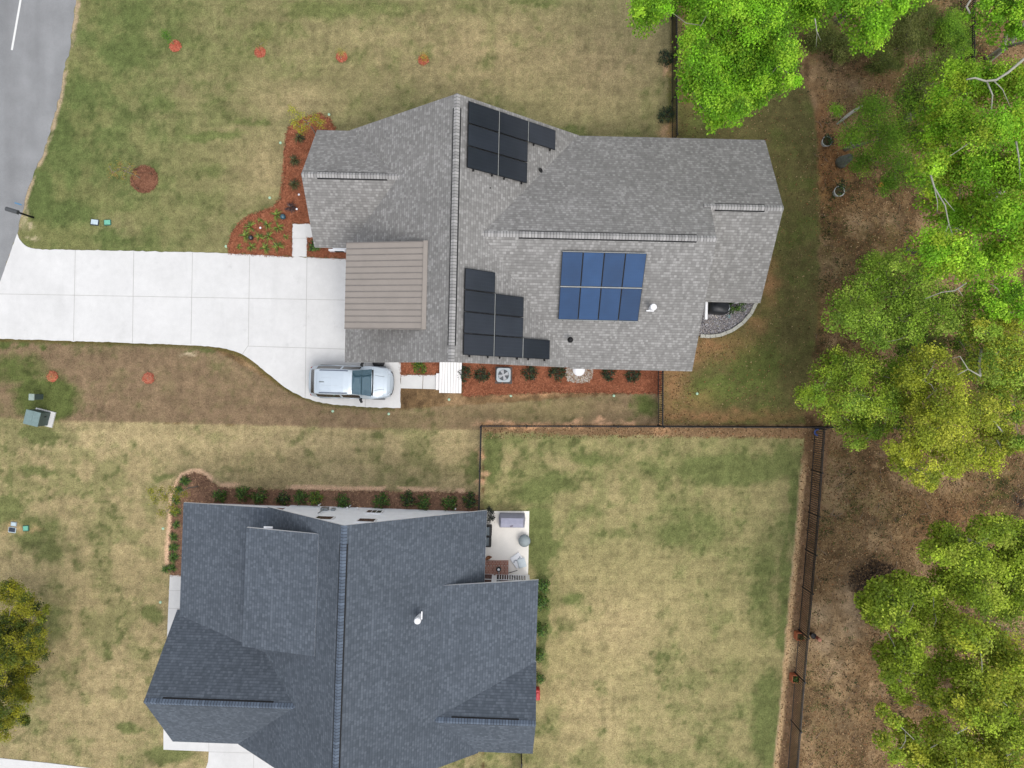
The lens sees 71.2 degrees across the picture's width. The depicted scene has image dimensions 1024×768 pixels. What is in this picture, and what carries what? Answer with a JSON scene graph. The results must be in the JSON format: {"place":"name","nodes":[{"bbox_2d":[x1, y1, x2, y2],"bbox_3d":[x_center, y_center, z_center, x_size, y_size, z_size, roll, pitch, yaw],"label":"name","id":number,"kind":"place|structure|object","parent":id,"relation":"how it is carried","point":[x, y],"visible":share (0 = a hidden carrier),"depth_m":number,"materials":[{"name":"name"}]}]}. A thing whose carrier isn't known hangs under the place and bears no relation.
{"place":"outdoors","nodes":[
{"label":"outdoors","id":0,"kind":"place"},
{"bbox_2d":[0,0,75,279],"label":"road","id":1,"kind":"structure","parent":0,"point":[35,41],"depth_m":39.99,"materials":[{"name":"grey asphalt"}]},
{"bbox_2d":[0,758,87,767],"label":"pavement","id":2,"kind":"structure","parent":0,"point":[9,763],"depth_m":39.97,"materials":[{"name":"concrete"}]},
{"bbox_2d":[163,575,208,751],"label":"path","id":3,"kind":"structure","parent":0,"point":[173,607],"depth_m":39.97,"materials":[{"name":"concrete"}]},
{"bbox_2d":[0,234,400,407],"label":"driveway","id":4,"kind":"structure","parent":0,"point":[280,320],"depth_m":39.97,"materials":[{"name":"concrete"}]},
{"bbox_2d":[308,363,393,402],"bbox_3d":[-8.823,-0.102,39.078,4.600,1.769,2.247,2,90,0],"label":"parked car","id":5,"kind":"object","parent":4,"relation":"on","point":[360,382],"visible":0.98,"depth_m":38.60,"materials":[{"name":"silver metal"}]},
{"bbox_2d":[206,743,273,767],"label":"driveway","id":6,"kind":"structure","parent":0,"point":[223,755],"depth_m":39.97,"materials":[{"name":"concrete"}]},
{"bbox_2d":[0,416,482,767],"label":"lawn","id":7,"kind":"structure","parent":0,"point":[142,574],"depth_m":40.00,"materials":[{"name":"plant"}]},
{"bbox_2d":[0,577,53,741],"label":"tree","id":8,"kind":"object","parent":7,"relation":"on","point":[11,658],"visible":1,"depth_m":36.05,"materials":[{"name":"green plant"}]},
{"bbox_2d":[167,472,480,576],"bbox_3d":[-10.511,7.827,39.951,17.695,0.182,6.071,0,90,0],"label":"mulch bed","id":9,"kind":"object","parent":7,"relation":"on","point":[202,493],"visible":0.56,"depth_m":39.94,"materials":[{"name":"brown wood"}]},
{"bbox_2d":[146,482,198,516],"bbox_3d":[-17.890,6.019,38.132,1.767,3.746,1.974,0,90,0],"label":"young tree","id":10,"kind":"object","parent":9,"relation":"on","point":[171,489],"visible":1,"depth_m":36.93,"materials":[{"name":"green plant"}]},
{"bbox_2d":[210,489,228,502],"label":"shrub","id":11,"kind":"object","parent":9,"relation":"on","point":[217,494],"visible":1,"depth_m":39.65,"materials":[{"name":"green plant"}]},
{"bbox_2d":[234,486,251,502],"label":"shrub","id":12,"kind":"object","parent":9,"relation":"on","point":[241,494],"visible":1,"depth_m":39.66,"materials":[{"name":"green plant"}]},
{"bbox_2d":[250,487,268,504],"bbox_3d":[-14.029,6.208,39.592,1.070,0.828,0.965,-38,90,0],"label":"shrub","id":13,"kind":"object","parent":9,"relation":"on","point":[257,499],"visible":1,"depth_m":39.64,"materials":[{"name":"green plant"}]},
{"bbox_2d":[274,490,290,505],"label":"shrub","id":14,"kind":"object","parent":9,"relation":"on","point":[280,498],"visible":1,"depth_m":39.66,"materials":[{"name":"green plant"}]},
{"bbox_2d":[293,489,308,505],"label":"shrub","id":15,"kind":"object","parent":9,"relation":"on","point":[298,496],"visible":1,"depth_m":39.66,"materials":[{"name":"green plant"}]},
{"bbox_2d":[307,491,324,505],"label":"shrub","id":16,"kind":"object","parent":9,"relation":"on","point":[314,496],"visible":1,"depth_m":39.70,"materials":[{"name":"green plant"}]},
{"bbox_2d":[332,491,350,507],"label":"shrub","id":17,"kind":"object","parent":9,"relation":"on","point":[343,503],"visible":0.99,"depth_m":39.60,"materials":[{"name":"green plant"}]},
{"bbox_2d":[372,492,390,508],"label":"shrub","id":18,"kind":"object","parent":9,"relation":"on","point":[378,499],"visible":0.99,"depth_m":39.62,"materials":[{"name":"green plant"}]},
{"bbox_2d":[400,489,417,507],"bbox_3d":[-5.800,6.439,39.681,0.984,0.670,0.965,-35,90,0],"label":"shrub","id":19,"kind":"object","parent":9,"relation":"on","point":[408,493],"visible":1,"depth_m":39.66,"materials":[{"name":"green plant"}]},
{"bbox_2d":[462,491,477,509],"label":"shrub","id":20,"kind":"object","parent":9,"relation":"on","point":[470,502],"visible":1,"depth_m":39.65,"materials":[{"name":"green plant"}]},
{"bbox_2d":[143,502,538,767],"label":"house","id":21,"kind":"structure","parent":7,"relation":"on","point":[304,636],"depth_m":34.81,"materials":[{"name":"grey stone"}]},
{"bbox_2d":[495,574,526,579],"bbox_3d":[-0.044,10.608,39.100,1.730,1.060,0.075,2,90,0],"label":"railing","id":22,"kind":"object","parent":21,"relation":"in","point":[498,577],"depth_m":39.07,"materials":[{"name":"white wood"}]},
{"bbox_2d":[416,494,430,510],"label":"shrub","id":23,"kind":"object","parent":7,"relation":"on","point":[423,505],"visible":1,"depth_m":39.64,"materials":[{"name":"green plant"}]},
{"bbox_2d":[440,495,457,510],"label":"shrub","id":24,"kind":"object","parent":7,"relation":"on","point":[449,503],"visible":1,"depth_m":39.63,"materials":[{"name":"green plant"}]},
{"bbox_2d":[478,427,481,510],"bbox_3d":[-1.761,4.702,39.275,0.085,1.470,4.833,1,90,0],"label":"metal fence","id":25,"kind":"object","parent":7,"relation":"on","point":[479,469],"visible":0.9,"depth_m":38.80,"materials":[{"name":"metal"}]},
{"bbox_2d":[292,223,311,256],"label":"path","id":26,"kind":"structure","parent":0,"point":[301,233],"depth_m":39.96,"materials":[{"name":"concrete"}]},
{"bbox_2d":[0,339,659,428],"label":"lawn","id":27,"kind":"structure","parent":0,"point":[64,368],"depth_m":40.00,"materials":[{"name":"plant"}]},
{"bbox_2d":[23,408,55,427],"bbox_3d":[-26.149,1.881,39.499,1.120,1.001,0.880,14,90,0],"label":"transformer box","id":28,"kind":"object","parent":27,"relation":"on","point":[36,417],"visible":1,"depth_m":39.20,"materials":[{"name":"metal"}]},
{"bbox_2d":[657,371,663,426],"bbox_3d":[8.172,0.702,39.275,0.085,1.470,3.279,0,90,0],"label":"metal fence","id":29,"kind":"object","parent":27,"relation":"on","point":[662,389],"visible":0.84,"depth_m":38.98,"materials":[{"name":"metal"}]},
{"bbox_2d":[6,0,670,371],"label":"lawn","id":30,"kind":"structure","parent":0,"point":[338,115],"depth_m":40.00,"materials":[{"name":"plant"}]},
{"bbox_2d":[5,207,33,218],"bbox_3d":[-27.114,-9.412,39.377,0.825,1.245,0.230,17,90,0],"label":"street lamp","id":31,"kind":"object","parent":30,"relation":"on","point":[12,210],"visible":1,"depth_m":38.81,"materials":[{"name":"black metal"}]},
{"bbox_2d":[130,164,157,192],"bbox_3d":[-20.570,-11.465,39.936,1.933,0.144,1.933,0,90,0],"label":"mulch ring","id":32,"kind":"object","parent":30,"relation":"on","point":[146,182],"visible":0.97,"depth_m":39.94,"materials":[{"name":"brown wood"}]},
{"bbox_2d":[106,158,152,188],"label":"young tree","id":33,"kind":"object","parent":32,"relation":"on","point":[125,171],"visible":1,"depth_m":37.69,"materials":[{"name":"green plant"}]},
{"bbox_2d":[169,39,181,51],"bbox_3d":[-18.851,-18.910,39.938,1.013,0.123,1.012,0,90,0],"label":"mulch ring","id":34,"kind":"object","parent":30,"relation":"on","point":[175,46],"visible":0.98,"depth_m":39.94,"materials":[{"name":"brown wood"}]},
{"bbox_2d":[254,45,265,57],"bbox_3d":[-14.124,-18.601,39.946,0.944,0.122,0.946,0,90,0],"label":"mulch ring","id":35,"kind":"object","parent":30,"relation":"on","point":[260,53],"visible":0.9,"depth_m":39.94,"materials":[{"name":"brown wood"}]},
{"bbox_2d":[226,112,345,259],"bbox_3d":[-12.570,-11.088,39.945,7.008,0.178,8.420,0,90,0],"label":"mulch bed","id":36,"kind":"object","parent":30,"relation":"on","point":[301,149],"visible":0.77,"depth_m":39.94,"materials":[{"name":"brown wood"}]},
{"bbox_2d":[287,102,325,135],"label":"young tree","id":37,"kind":"object","parent":36,"relation":"on","point":[301,117],"visible":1,"depth_m":37.40,"materials":[{"name":"yellow plant"}]},
{"bbox_2d":[0,0,820,767],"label":"grass","id":38,"kind":"structure","parent":30,"relation":"on","point":[410,410],"depth_m":39.99,"materials":[{"name":"plant"}]},
{"bbox_2d":[398,362,439,375],"bbox_3d":[-5.139,-0.935,39.941,2.588,0.140,1.145,0,90,0],"label":"mulch bed","id":39,"kind":"object","parent":30,"relation":"on","point":[431,367],"visible":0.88,"depth_m":39.94,"materials":[{"name":"brown wood"}]},
{"bbox_2d":[411,362,426,373],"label":"shrub","id":40,"kind":"object","parent":39,"relation":"on","point":[416,365],"visible":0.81,"depth_m":39.68,"materials":[{"name":"green plant"}]},
{"bbox_2d":[301,93,783,370],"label":"house","id":41,"kind":"structure","parent":30,"relation":"on","point":[411,215],"depth_m":34.52,"materials":[{"name":"grey"}]},
{"bbox_2d":[463,268,549,360],"bbox_3d":[-0.128,-3.192,34.035,4.097,3.469,4.016,1,90,0],"label":"solar array","id":42,"kind":"object","parent":41,"relation":"attached to","point":[498,325],"visible":1,"depth_m":33.36,"materials":[{"name":"black glass"}]},
{"bbox_2d":[467,101,555,183],"bbox_3d":[0.071,-11.194,34.050,4.160,3.523,3.094,1,90,0],"label":"solar array","id":43,"kind":"object","parent":41,"relation":"attached to","point":[499,144],"visible":1,"depth_m":33.54,"materials":[{"name":"black glass"}]},
{"bbox_2d":[558,251,646,321],"bbox_3d":[4.289,-4.633,34.415,3.946,2.110,3.074,1,90,0],"label":"solar array","id":44,"kind":"object","parent":41,"relation":"attached to","point":[592,268],"visible":1,"depth_m":34.31,"materials":[{"name":"blue glass"}]},
{"bbox_2d":[461,363,661,396],"bbox_3d":[2.762,-0.343,39.944,11.520,0.168,2.328,0,90,0],"label":"mulch bed","id":45,"kind":"object","parent":30,"relation":"on","point":[647,382],"visible":0.74,"depth_m":39.94,"materials":[{"name":"brown wood"}]},
{"bbox_2d":[459,366,473,382],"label":"shrub","id":46,"kind":"object","parent":45,"relation":"on","point":[465,370],"visible":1,"depth_m":39.68,"materials":[{"name":"green plant"}]},
{"bbox_2d":[474,365,490,382],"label":"shrub","id":47,"kind":"object","parent":45,"relation":"on","point":[483,375],"visible":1,"depth_m":39.70,"materials":[{"name":"green plant"}]},
{"bbox_2d":[495,367,511,383],"bbox_3d":[-0.463,-0.493,39.568,0.950,0.864,0.950,1,90,0],"label":"cooling unit","id":48,"kind":"object","parent":45,"relation":"on","point":[503,374],"visible":1,"depth_m":39.17,"materials":[{"name":"grey metal"}]},
{"bbox_2d":[520,366,538,380],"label":"shrub","id":49,"kind":"object","parent":45,"relation":"on","point":[531,372],"visible":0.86,"depth_m":39.68,"materials":[{"name":"green plant"}]},
{"bbox_2d":[548,367,566,381],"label":"shrub","id":50,"kind":"object","parent":45,"relation":"on","point":[554,371],"visible":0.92,"depth_m":39.67,"materials":[{"name":"green plant"}]},
{"bbox_2d":[565,368,592,382],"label":"gravel","id":51,"kind":"structure","parent":45,"relation":"on","point":[586,374],"depth_m":39.90,"materials":[{"name":"gravel"}]},
{"bbox_2d":[600,369,615,381],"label":"shrub","id":52,"kind":"object","parent":45,"relation":"on","point":[608,378],"visible":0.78,"depth_m":39.71,"materials":[{"name":"green plant"}]},
{"bbox_2d":[624,370,640,382],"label":"shrub","id":53,"kind":"object","parent":45,"relation":"on","point":[634,373],"visible":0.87,"depth_m":39.69,"materials":[{"name":"green plant"}]},
{"bbox_2d":[657,48,672,67],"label":"shrub","id":54,"kind":"object","parent":30,"relation":"on","point":[667,53],"visible":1,"depth_m":39.70,"materials":[{"name":"green plant"}]},
{"bbox_2d":[657,105,675,123],"bbox_3d":[8.617,-15.001,39.675,1.101,0.685,1.012,-2,90,0],"label":"shrub","id":55,"kind":"object","parent":30,"relation":"on","point":[664,113],"visible":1,"depth_m":39.69,"materials":[{"name":"green plant"}]},
{"bbox_2d":[401,375,435,388],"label":"path","id":56,"kind":"structure","parent":0,"point":[417,381],"depth_m":39.96,"materials":[{"name":"concrete"}]},
{"bbox_2d":[1,0,1023,767],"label":"woodland ground","id":57,"kind":"structure","parent":0,"point":[811,66],"depth_m":40.00,"materials":[{"name":"soil"}]},
{"bbox_2d":[436,362,461,392],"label":"plank ramp","id":58,"kind":"structure","parent":57,"relation":"on","point":[443,377],"depth_m":39.68,"materials":[{"name":"wood"}]},
{"bbox_2d":[480,424,965,429],"bbox_3d":[11.403,2.351,39.275,26.235,1.470,0.100,0,90,0],"label":"metal fence","id":59,"kind":"object","parent":57,"relation":"on","point":[680,426],"visible":0.77,"depth_m":38.99,"materials":[{"name":"metal"}]},
{"bbox_2d":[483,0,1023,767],"bbox_3d":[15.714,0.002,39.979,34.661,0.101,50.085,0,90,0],"label":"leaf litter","id":60,"kind":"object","parent":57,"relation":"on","point":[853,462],"visible":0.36,"depth_m":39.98,"materials":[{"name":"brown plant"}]},
{"bbox_2d":[800,10,845,58],"bbox_3d":[16.913,-19.079,38.931,2.569,2.177,2.453,-24,90,0],"label":"bush","id":61,"kind":"object","parent":57,"relation":"on","point":[828,38],"visible":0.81,"depth_m":38.62,"materials":[{"name":"green plant"}]},
{"bbox_2d":[821,133,834,146],"bbox_3d":[17.559,-13.550,39.616,0.713,0.768,0.823,0,90,0],"label":"planter","id":62,"kind":"object","parent":57,"relation":"on","point":[827,140],"visible":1,"depth_m":39.62,"materials":[{"name":"white ceramic"}]},
{"bbox_2d":[832,178,849,196],"bbox_3d":[18.202,-10.868,39.427,0.781,1.146,1.017,41,90,0],"label":"planter","id":63,"kind":"object","parent":57,"relation":"on","point":[839,191],"visible":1,"depth_m":39.41,"materials":[{"name":"white ceramic"}]},
{"bbox_2d":[835,154,852,168],"bbox_3d":[18.295,-12.344,39.228,0.902,1.747,0.672,-20,90,0],"label":"rock","id":64,"kind":"object","parent":57,"relation":"on","point":[840,160],"visible":0.9,"depth_m":38.93,"materials":[{"name":"grey stone"}]},
{"bbox_2d":[830,27,866,66],"bbox_3d":[18.245,-18.345,39.068,2.229,1.916,1.921,-37,90,0],"label":"bush","id":65,"kind":"object","parent":57,"relation":"on","point":[842,45],"visible":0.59,"depth_m":38.70,"materials":[{"name":"green plant"}]},
{"bbox_2d":[792,344,924,451],"bbox_3d":[16.870,0.704,36.241,6.371,7.642,5.334,0,90,0],"label":"tree","id":66,"kind":"object","parent":57,"relation":"on","point":[881,404],"visible":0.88,"depth_m":34.18,"materials":[{"name":"green plant"}]},
{"bbox_2d":[848,557,896,598],"bbox_3d":[20.266,11.058,39.850,2.935,0.378,2.787,0,90,0],"label":"debris pile","id":67,"kind":"object","parent":57,"relation":"on","point":[884,566],"visible":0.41,"depth_m":39.92,"materials":[{"name":"brown plant"}]},
{"bbox_2d":[825,0,933,57],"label":"tree","id":68,"kind":"object","parent":57,"relation":"on","point":[874,21],"visible":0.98,"depth_m":29.27,"materials":[{"name":"green plant"}]},
{"bbox_2d":[827,81,941,197],"bbox_3d":[18.816,-12.394,37.372,6.180,5.302,6.247,0,90,0],"label":"tree","id":69,"kind":"object","parent":57,"relation":"on","point":[894,135],"visible":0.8,"depth_m":36.02,"materials":[{"name":"green plant"}]},
{"bbox_2d":[862,40,906,78],"bbox_3d":[20.188,-17.630,39.071,2.405,1.928,2.236,-30,90,0],"label":"bush","id":70,"kind":"object","parent":57,"relation":"on","point":[892,62],"visible":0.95,"depth_m":38.74,"materials":[{"name":"green plant"}]},
{"bbox_2d":[821,245,989,352],"bbox_3d":[18.517,-3.972,35.866,8.324,8.317,5.173,0,90,0],"label":"tree","id":71,"kind":"object","parent":57,"relation":"on","point":[855,313],"visible":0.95,"depth_m":33.38,"materials":[{"name":"green plant"}]},
{"bbox_2d":[796,0,1023,767],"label":"twig litter","id":72,"kind":"object","parent":57,"relation":"on","point":[875,443],"visible":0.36,"depth_m":39.95,"materials":[{"name":"wood"}]},
{"bbox_2d":[797,0,1023,766],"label":"undergrowth","id":73,"kind":"object","parent":57,"relation":"on","point":[824,217],"visible":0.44,"depth_m":39.88,"materials":[{"name":"green plant"}]},
{"bbox_2d":[884,11,938,64],"bbox_3d":[21.634,-18.874,38.927,3.218,2.207,2.872,0,90,0],"label":"bush","id":74,"kind":"object","parent":57,"relation":"on","point":[910,35],"visible":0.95,"depth_m":38.63,"materials":[{"name":"green plant"}]},
{"bbox_2d":[895,0,946,35],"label":"bush","id":75,"kind":"object","parent":57,"relation":"on","point":[928,11],"visible":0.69,"depth_m":38.55,"materials":[{"name":"green plant"}]},
{"bbox_2d":[853,569,989,713],"bbox_3d":[18.713,11.816,35.638,5.010,8.905,7.092,-22,90,0],"label":"tree","id":76,"kind":"object","parent":57,"relation":"on","point":[899,660],"visible":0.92,"depth_m":32.63,"materials":[{"name":"green plant"}]},
{"bbox_2d":[891,41,970,152],"bbox_3d":[21.008,-14.520,37.400,4.276,5.306,5.341,40,90,0],"label":"tree","id":77,"kind":"object","parent":57,"relation":"on","point":[919,76],"visible":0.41,"depth_m":35.79,"materials":[{"name":"green plant"}]},
{"bbox_2d":[888,294,1002,399],"bbox_3d":[22.282,-1.378,37.655,7.590,4.713,4.242,27,90,0],"label":"tree","id":78,"kind":"object","parent":57,"relation":"on","point":[958,341],"visible":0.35,"depth_m":36.52,"materials":[{"name":"green plant"}]},
{"bbox_2d":[871,612,1023,767],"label":"tree","id":79,"kind":"object","parent":57,"relation":"on","point":[999,717],"visible":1,"depth_m":31.12,"materials":[{"name":"green plant"}]},
{"bbox_2d":[879,340,1021,492],"bbox_3d":[20.431,1.685,35.280,7.107,9.656,7.068,17,90,0],"label":"tree","id":80,"kind":"object","parent":57,"relation":"on","point":[952,412],"visible":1,"depth_m":31.78,"materials":[{"name":"green plant"}]},
{"bbox_2d":[929,0,975,47],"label":"bush","id":81,"kind":"object","parent":57,"relation":"on","point":[953,24],"visible":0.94,"depth_m":38.58,"materials":[{"name":"green plant"}]},
{"bbox_2d":[903,50,1023,287],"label":"tree","id":82,"kind":"object","parent":57,"relation":"on","point":[989,210],"visible":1,"depth_m":29.38,"materials":[{"name":"green plant"}]},
{"bbox_2d":[903,247,1023,328],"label":"tree","id":83,"kind":"object","parent":57,"relation":"on","point":[1012,296],"visible":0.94,"depth_m":32.46,"materials":[{"name":"green plant"}]},
{"bbox_2d":[949,35,980,59],"bbox_3d":[24.490,-18.276,39.184,1.782,1.672,1.494,-24,90,0],"label":"bush","id":84,"kind":"object","parent":57,"relation":"on","point":[966,45],"visible":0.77,"depth_m":38.70,"materials":[{"name":"green plant"}]},
{"bbox_2d":[960,0,975,64],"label":"metal fence","id":85,"kind":"object","parent":57,"relation":"on","point":[974,21],"visible":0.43,"depth_m":38.83,"materials":[{"name":"metal"}]},
{"bbox_2d":[916,510,1023,630],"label":"tree","id":86,"kind":"object","parent":57,"relation":"on","point":[969,560],"visible":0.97,"depth_m":32.05,"materials":[{"name":"green plant"}]},
{"bbox_2d":[926,615,1023,742],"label":"tree","id":87,"kind":"object","parent":57,"relation":"on","point":[1017,628],"visible":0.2,"depth_m":37.44,"materials":[{"name":"plant"}]},
{"bbox_2d":[958,306,1023,454],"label":"tree","id":88,"kind":"object","parent":57,"relation":"on","point":[1007,380],"visible":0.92,"depth_m":32.31,"materials":[{"name":"green plant"}]},
{"bbox_2d":[962,0,1023,62],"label":"tree","id":89,"kind":"object","parent":57,"relation":"on","point":[1012,11],"visible":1,"depth_m":28.24,"materials":[{"name":"green plant"}]},
{"bbox_2d":[483,430,804,767],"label":"lawn","id":90,"kind":"structure","parent":0,"point":[691,645],"depth_m":40.00,"materials":[{"name":"plant"}]},
{"bbox_2d":[485,560,508,574],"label":"brick steps","id":91,"kind":"structure","parent":90,"relation":"on","point":[491,566],"depth_m":39.64,"materials":[{"name":"brick"}]},
{"bbox_2d":[485,511,528,574],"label":"patio","id":92,"kind":"structure","parent":90,"relation":"on","point":[505,545],"depth_m":39.94,"materials":[{"name":"beige concrete"}]},
{"bbox_2d":[499,513,524,527],"bbox_3d":[0.000,7.562,39.420,1.480,1.000,0.740,1,90,0],"label":"outdoor sofa","id":93,"kind":"object","parent":92,"relation":"on","point":[512,520],"visible":1,"depth_m":39.02,"materials":[{"name":"fabric"}]},
{"bbox_2d":[510,552,526,567],"bbox_3d":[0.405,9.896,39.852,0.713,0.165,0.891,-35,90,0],"label":"chair","id":94,"kind":"object","parent":92,"relation":"on","point":[517,560],"visible":1,"depth_m":39.84,"materials":[{"name":"fabric"}]},
{"bbox_2d":[518,534,529,546],"bbox_3d":[0.688,8.701,39.690,0.668,0.620,0.669,0,90,0],"label":"fire pit","id":95,"kind":"object","parent":92,"relation":"on","point":[524,540],"visible":1,"depth_m":39.48,"materials":[{"name":"metal"}]},
{"bbox_2d":[537,621,547,637],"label":"shrub","id":96,"kind":"object","parent":90,"relation":"on","point":[540,632],"visible":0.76,"depth_m":39.65,"materials":[{"name":"green plant"}]},
{"bbox_2d":[537,593,549,611],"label":"shrub","id":97,"kind":"object","parent":90,"relation":"on","point":[540,597],"visible":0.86,"depth_m":39.62,"materials":[{"name":"green plant"}]},
{"bbox_2d":[538,578,550,594],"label":"shrub","id":98,"kind":"object","parent":90,"relation":"on","point":[541,586],"visible":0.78,"depth_m":39.58,"materials":[{"name":"green plant"}]},
{"bbox_2d":[482,2,820,437],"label":"lawn","id":99,"kind":"structure","parent":0,"point":[751,366],"depth_m":40.00,"materials":[{"name":"plant"}]},
{"bbox_2d":[671,0,678,137],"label":"metal fence","id":100,"kind":"object","parent":99,"relation":"on","point":[674,32],"visible":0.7,"depth_m":39.20,"materials":[{"name":"metal"}]},
{"bbox_2d":[699,302,753,334],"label":"gravel","id":101,"kind":"structure","parent":99,"relation":"on","point":[722,324],"depth_m":39.91,"materials":[{"name":"gravel"}]},
{"bbox_2d":[708,302,729,314],"bbox_3d":[11.403,-4.209,39.496,1.200,0.967,0.720,5,90,0],"label":"covered grill","id":102,"kind":"object","parent":101,"relation":"on","point":[718,308],"visible":0.85,"depth_m":39.02,"materials":[{"name":"black fabric"}]},
{"bbox_2d":[728,302,746,314],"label":"shrub","id":103,"kind":"object","parent":101,"relation":"on","point":[733,309],"visible":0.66,"depth_m":39.66,"materials":[{"name":"green plant"}]},
{"bbox_2d":[700,303,757,337],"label":"kerb","id":104,"kind":"structure","parent":99,"relation":"on","point":[745,319],"depth_m":39.81,"materials":[{"name":"concrete"}]},
{"bbox_2d":[625,0,845,134],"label":"tree","id":105,"kind":"object","parent":99,"relation":"on","point":[766,44],"visible":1,"depth_m":29.30,"materials":[{"name":"green plant"}]},
{"bbox_2d":[776,429,831,767],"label":"soil","id":106,"kind":"structure","parent":0,"point":[805,487],"depth_m":40.00,"materials":[{"name":"brown soil"}]},
{"bbox_2d":[789,672,799,685],"bbox_3d":[15.742,16.408,39.695,0.538,0.610,0.598,4,90,0],"label":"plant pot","id":107,"kind":"object","parent":106,"relation":"on","point":[793,676],"visible":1,"depth_m":39.67,"materials":[{"name":"ceramic"}]},
{"bbox_2d":[787,428,826,767],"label":"metal fence","id":108,"kind":"object","parent":106,"relation":"on","point":[807,628],"visible":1,"depth_m":39.12,"materials":[{"name":"metal"}]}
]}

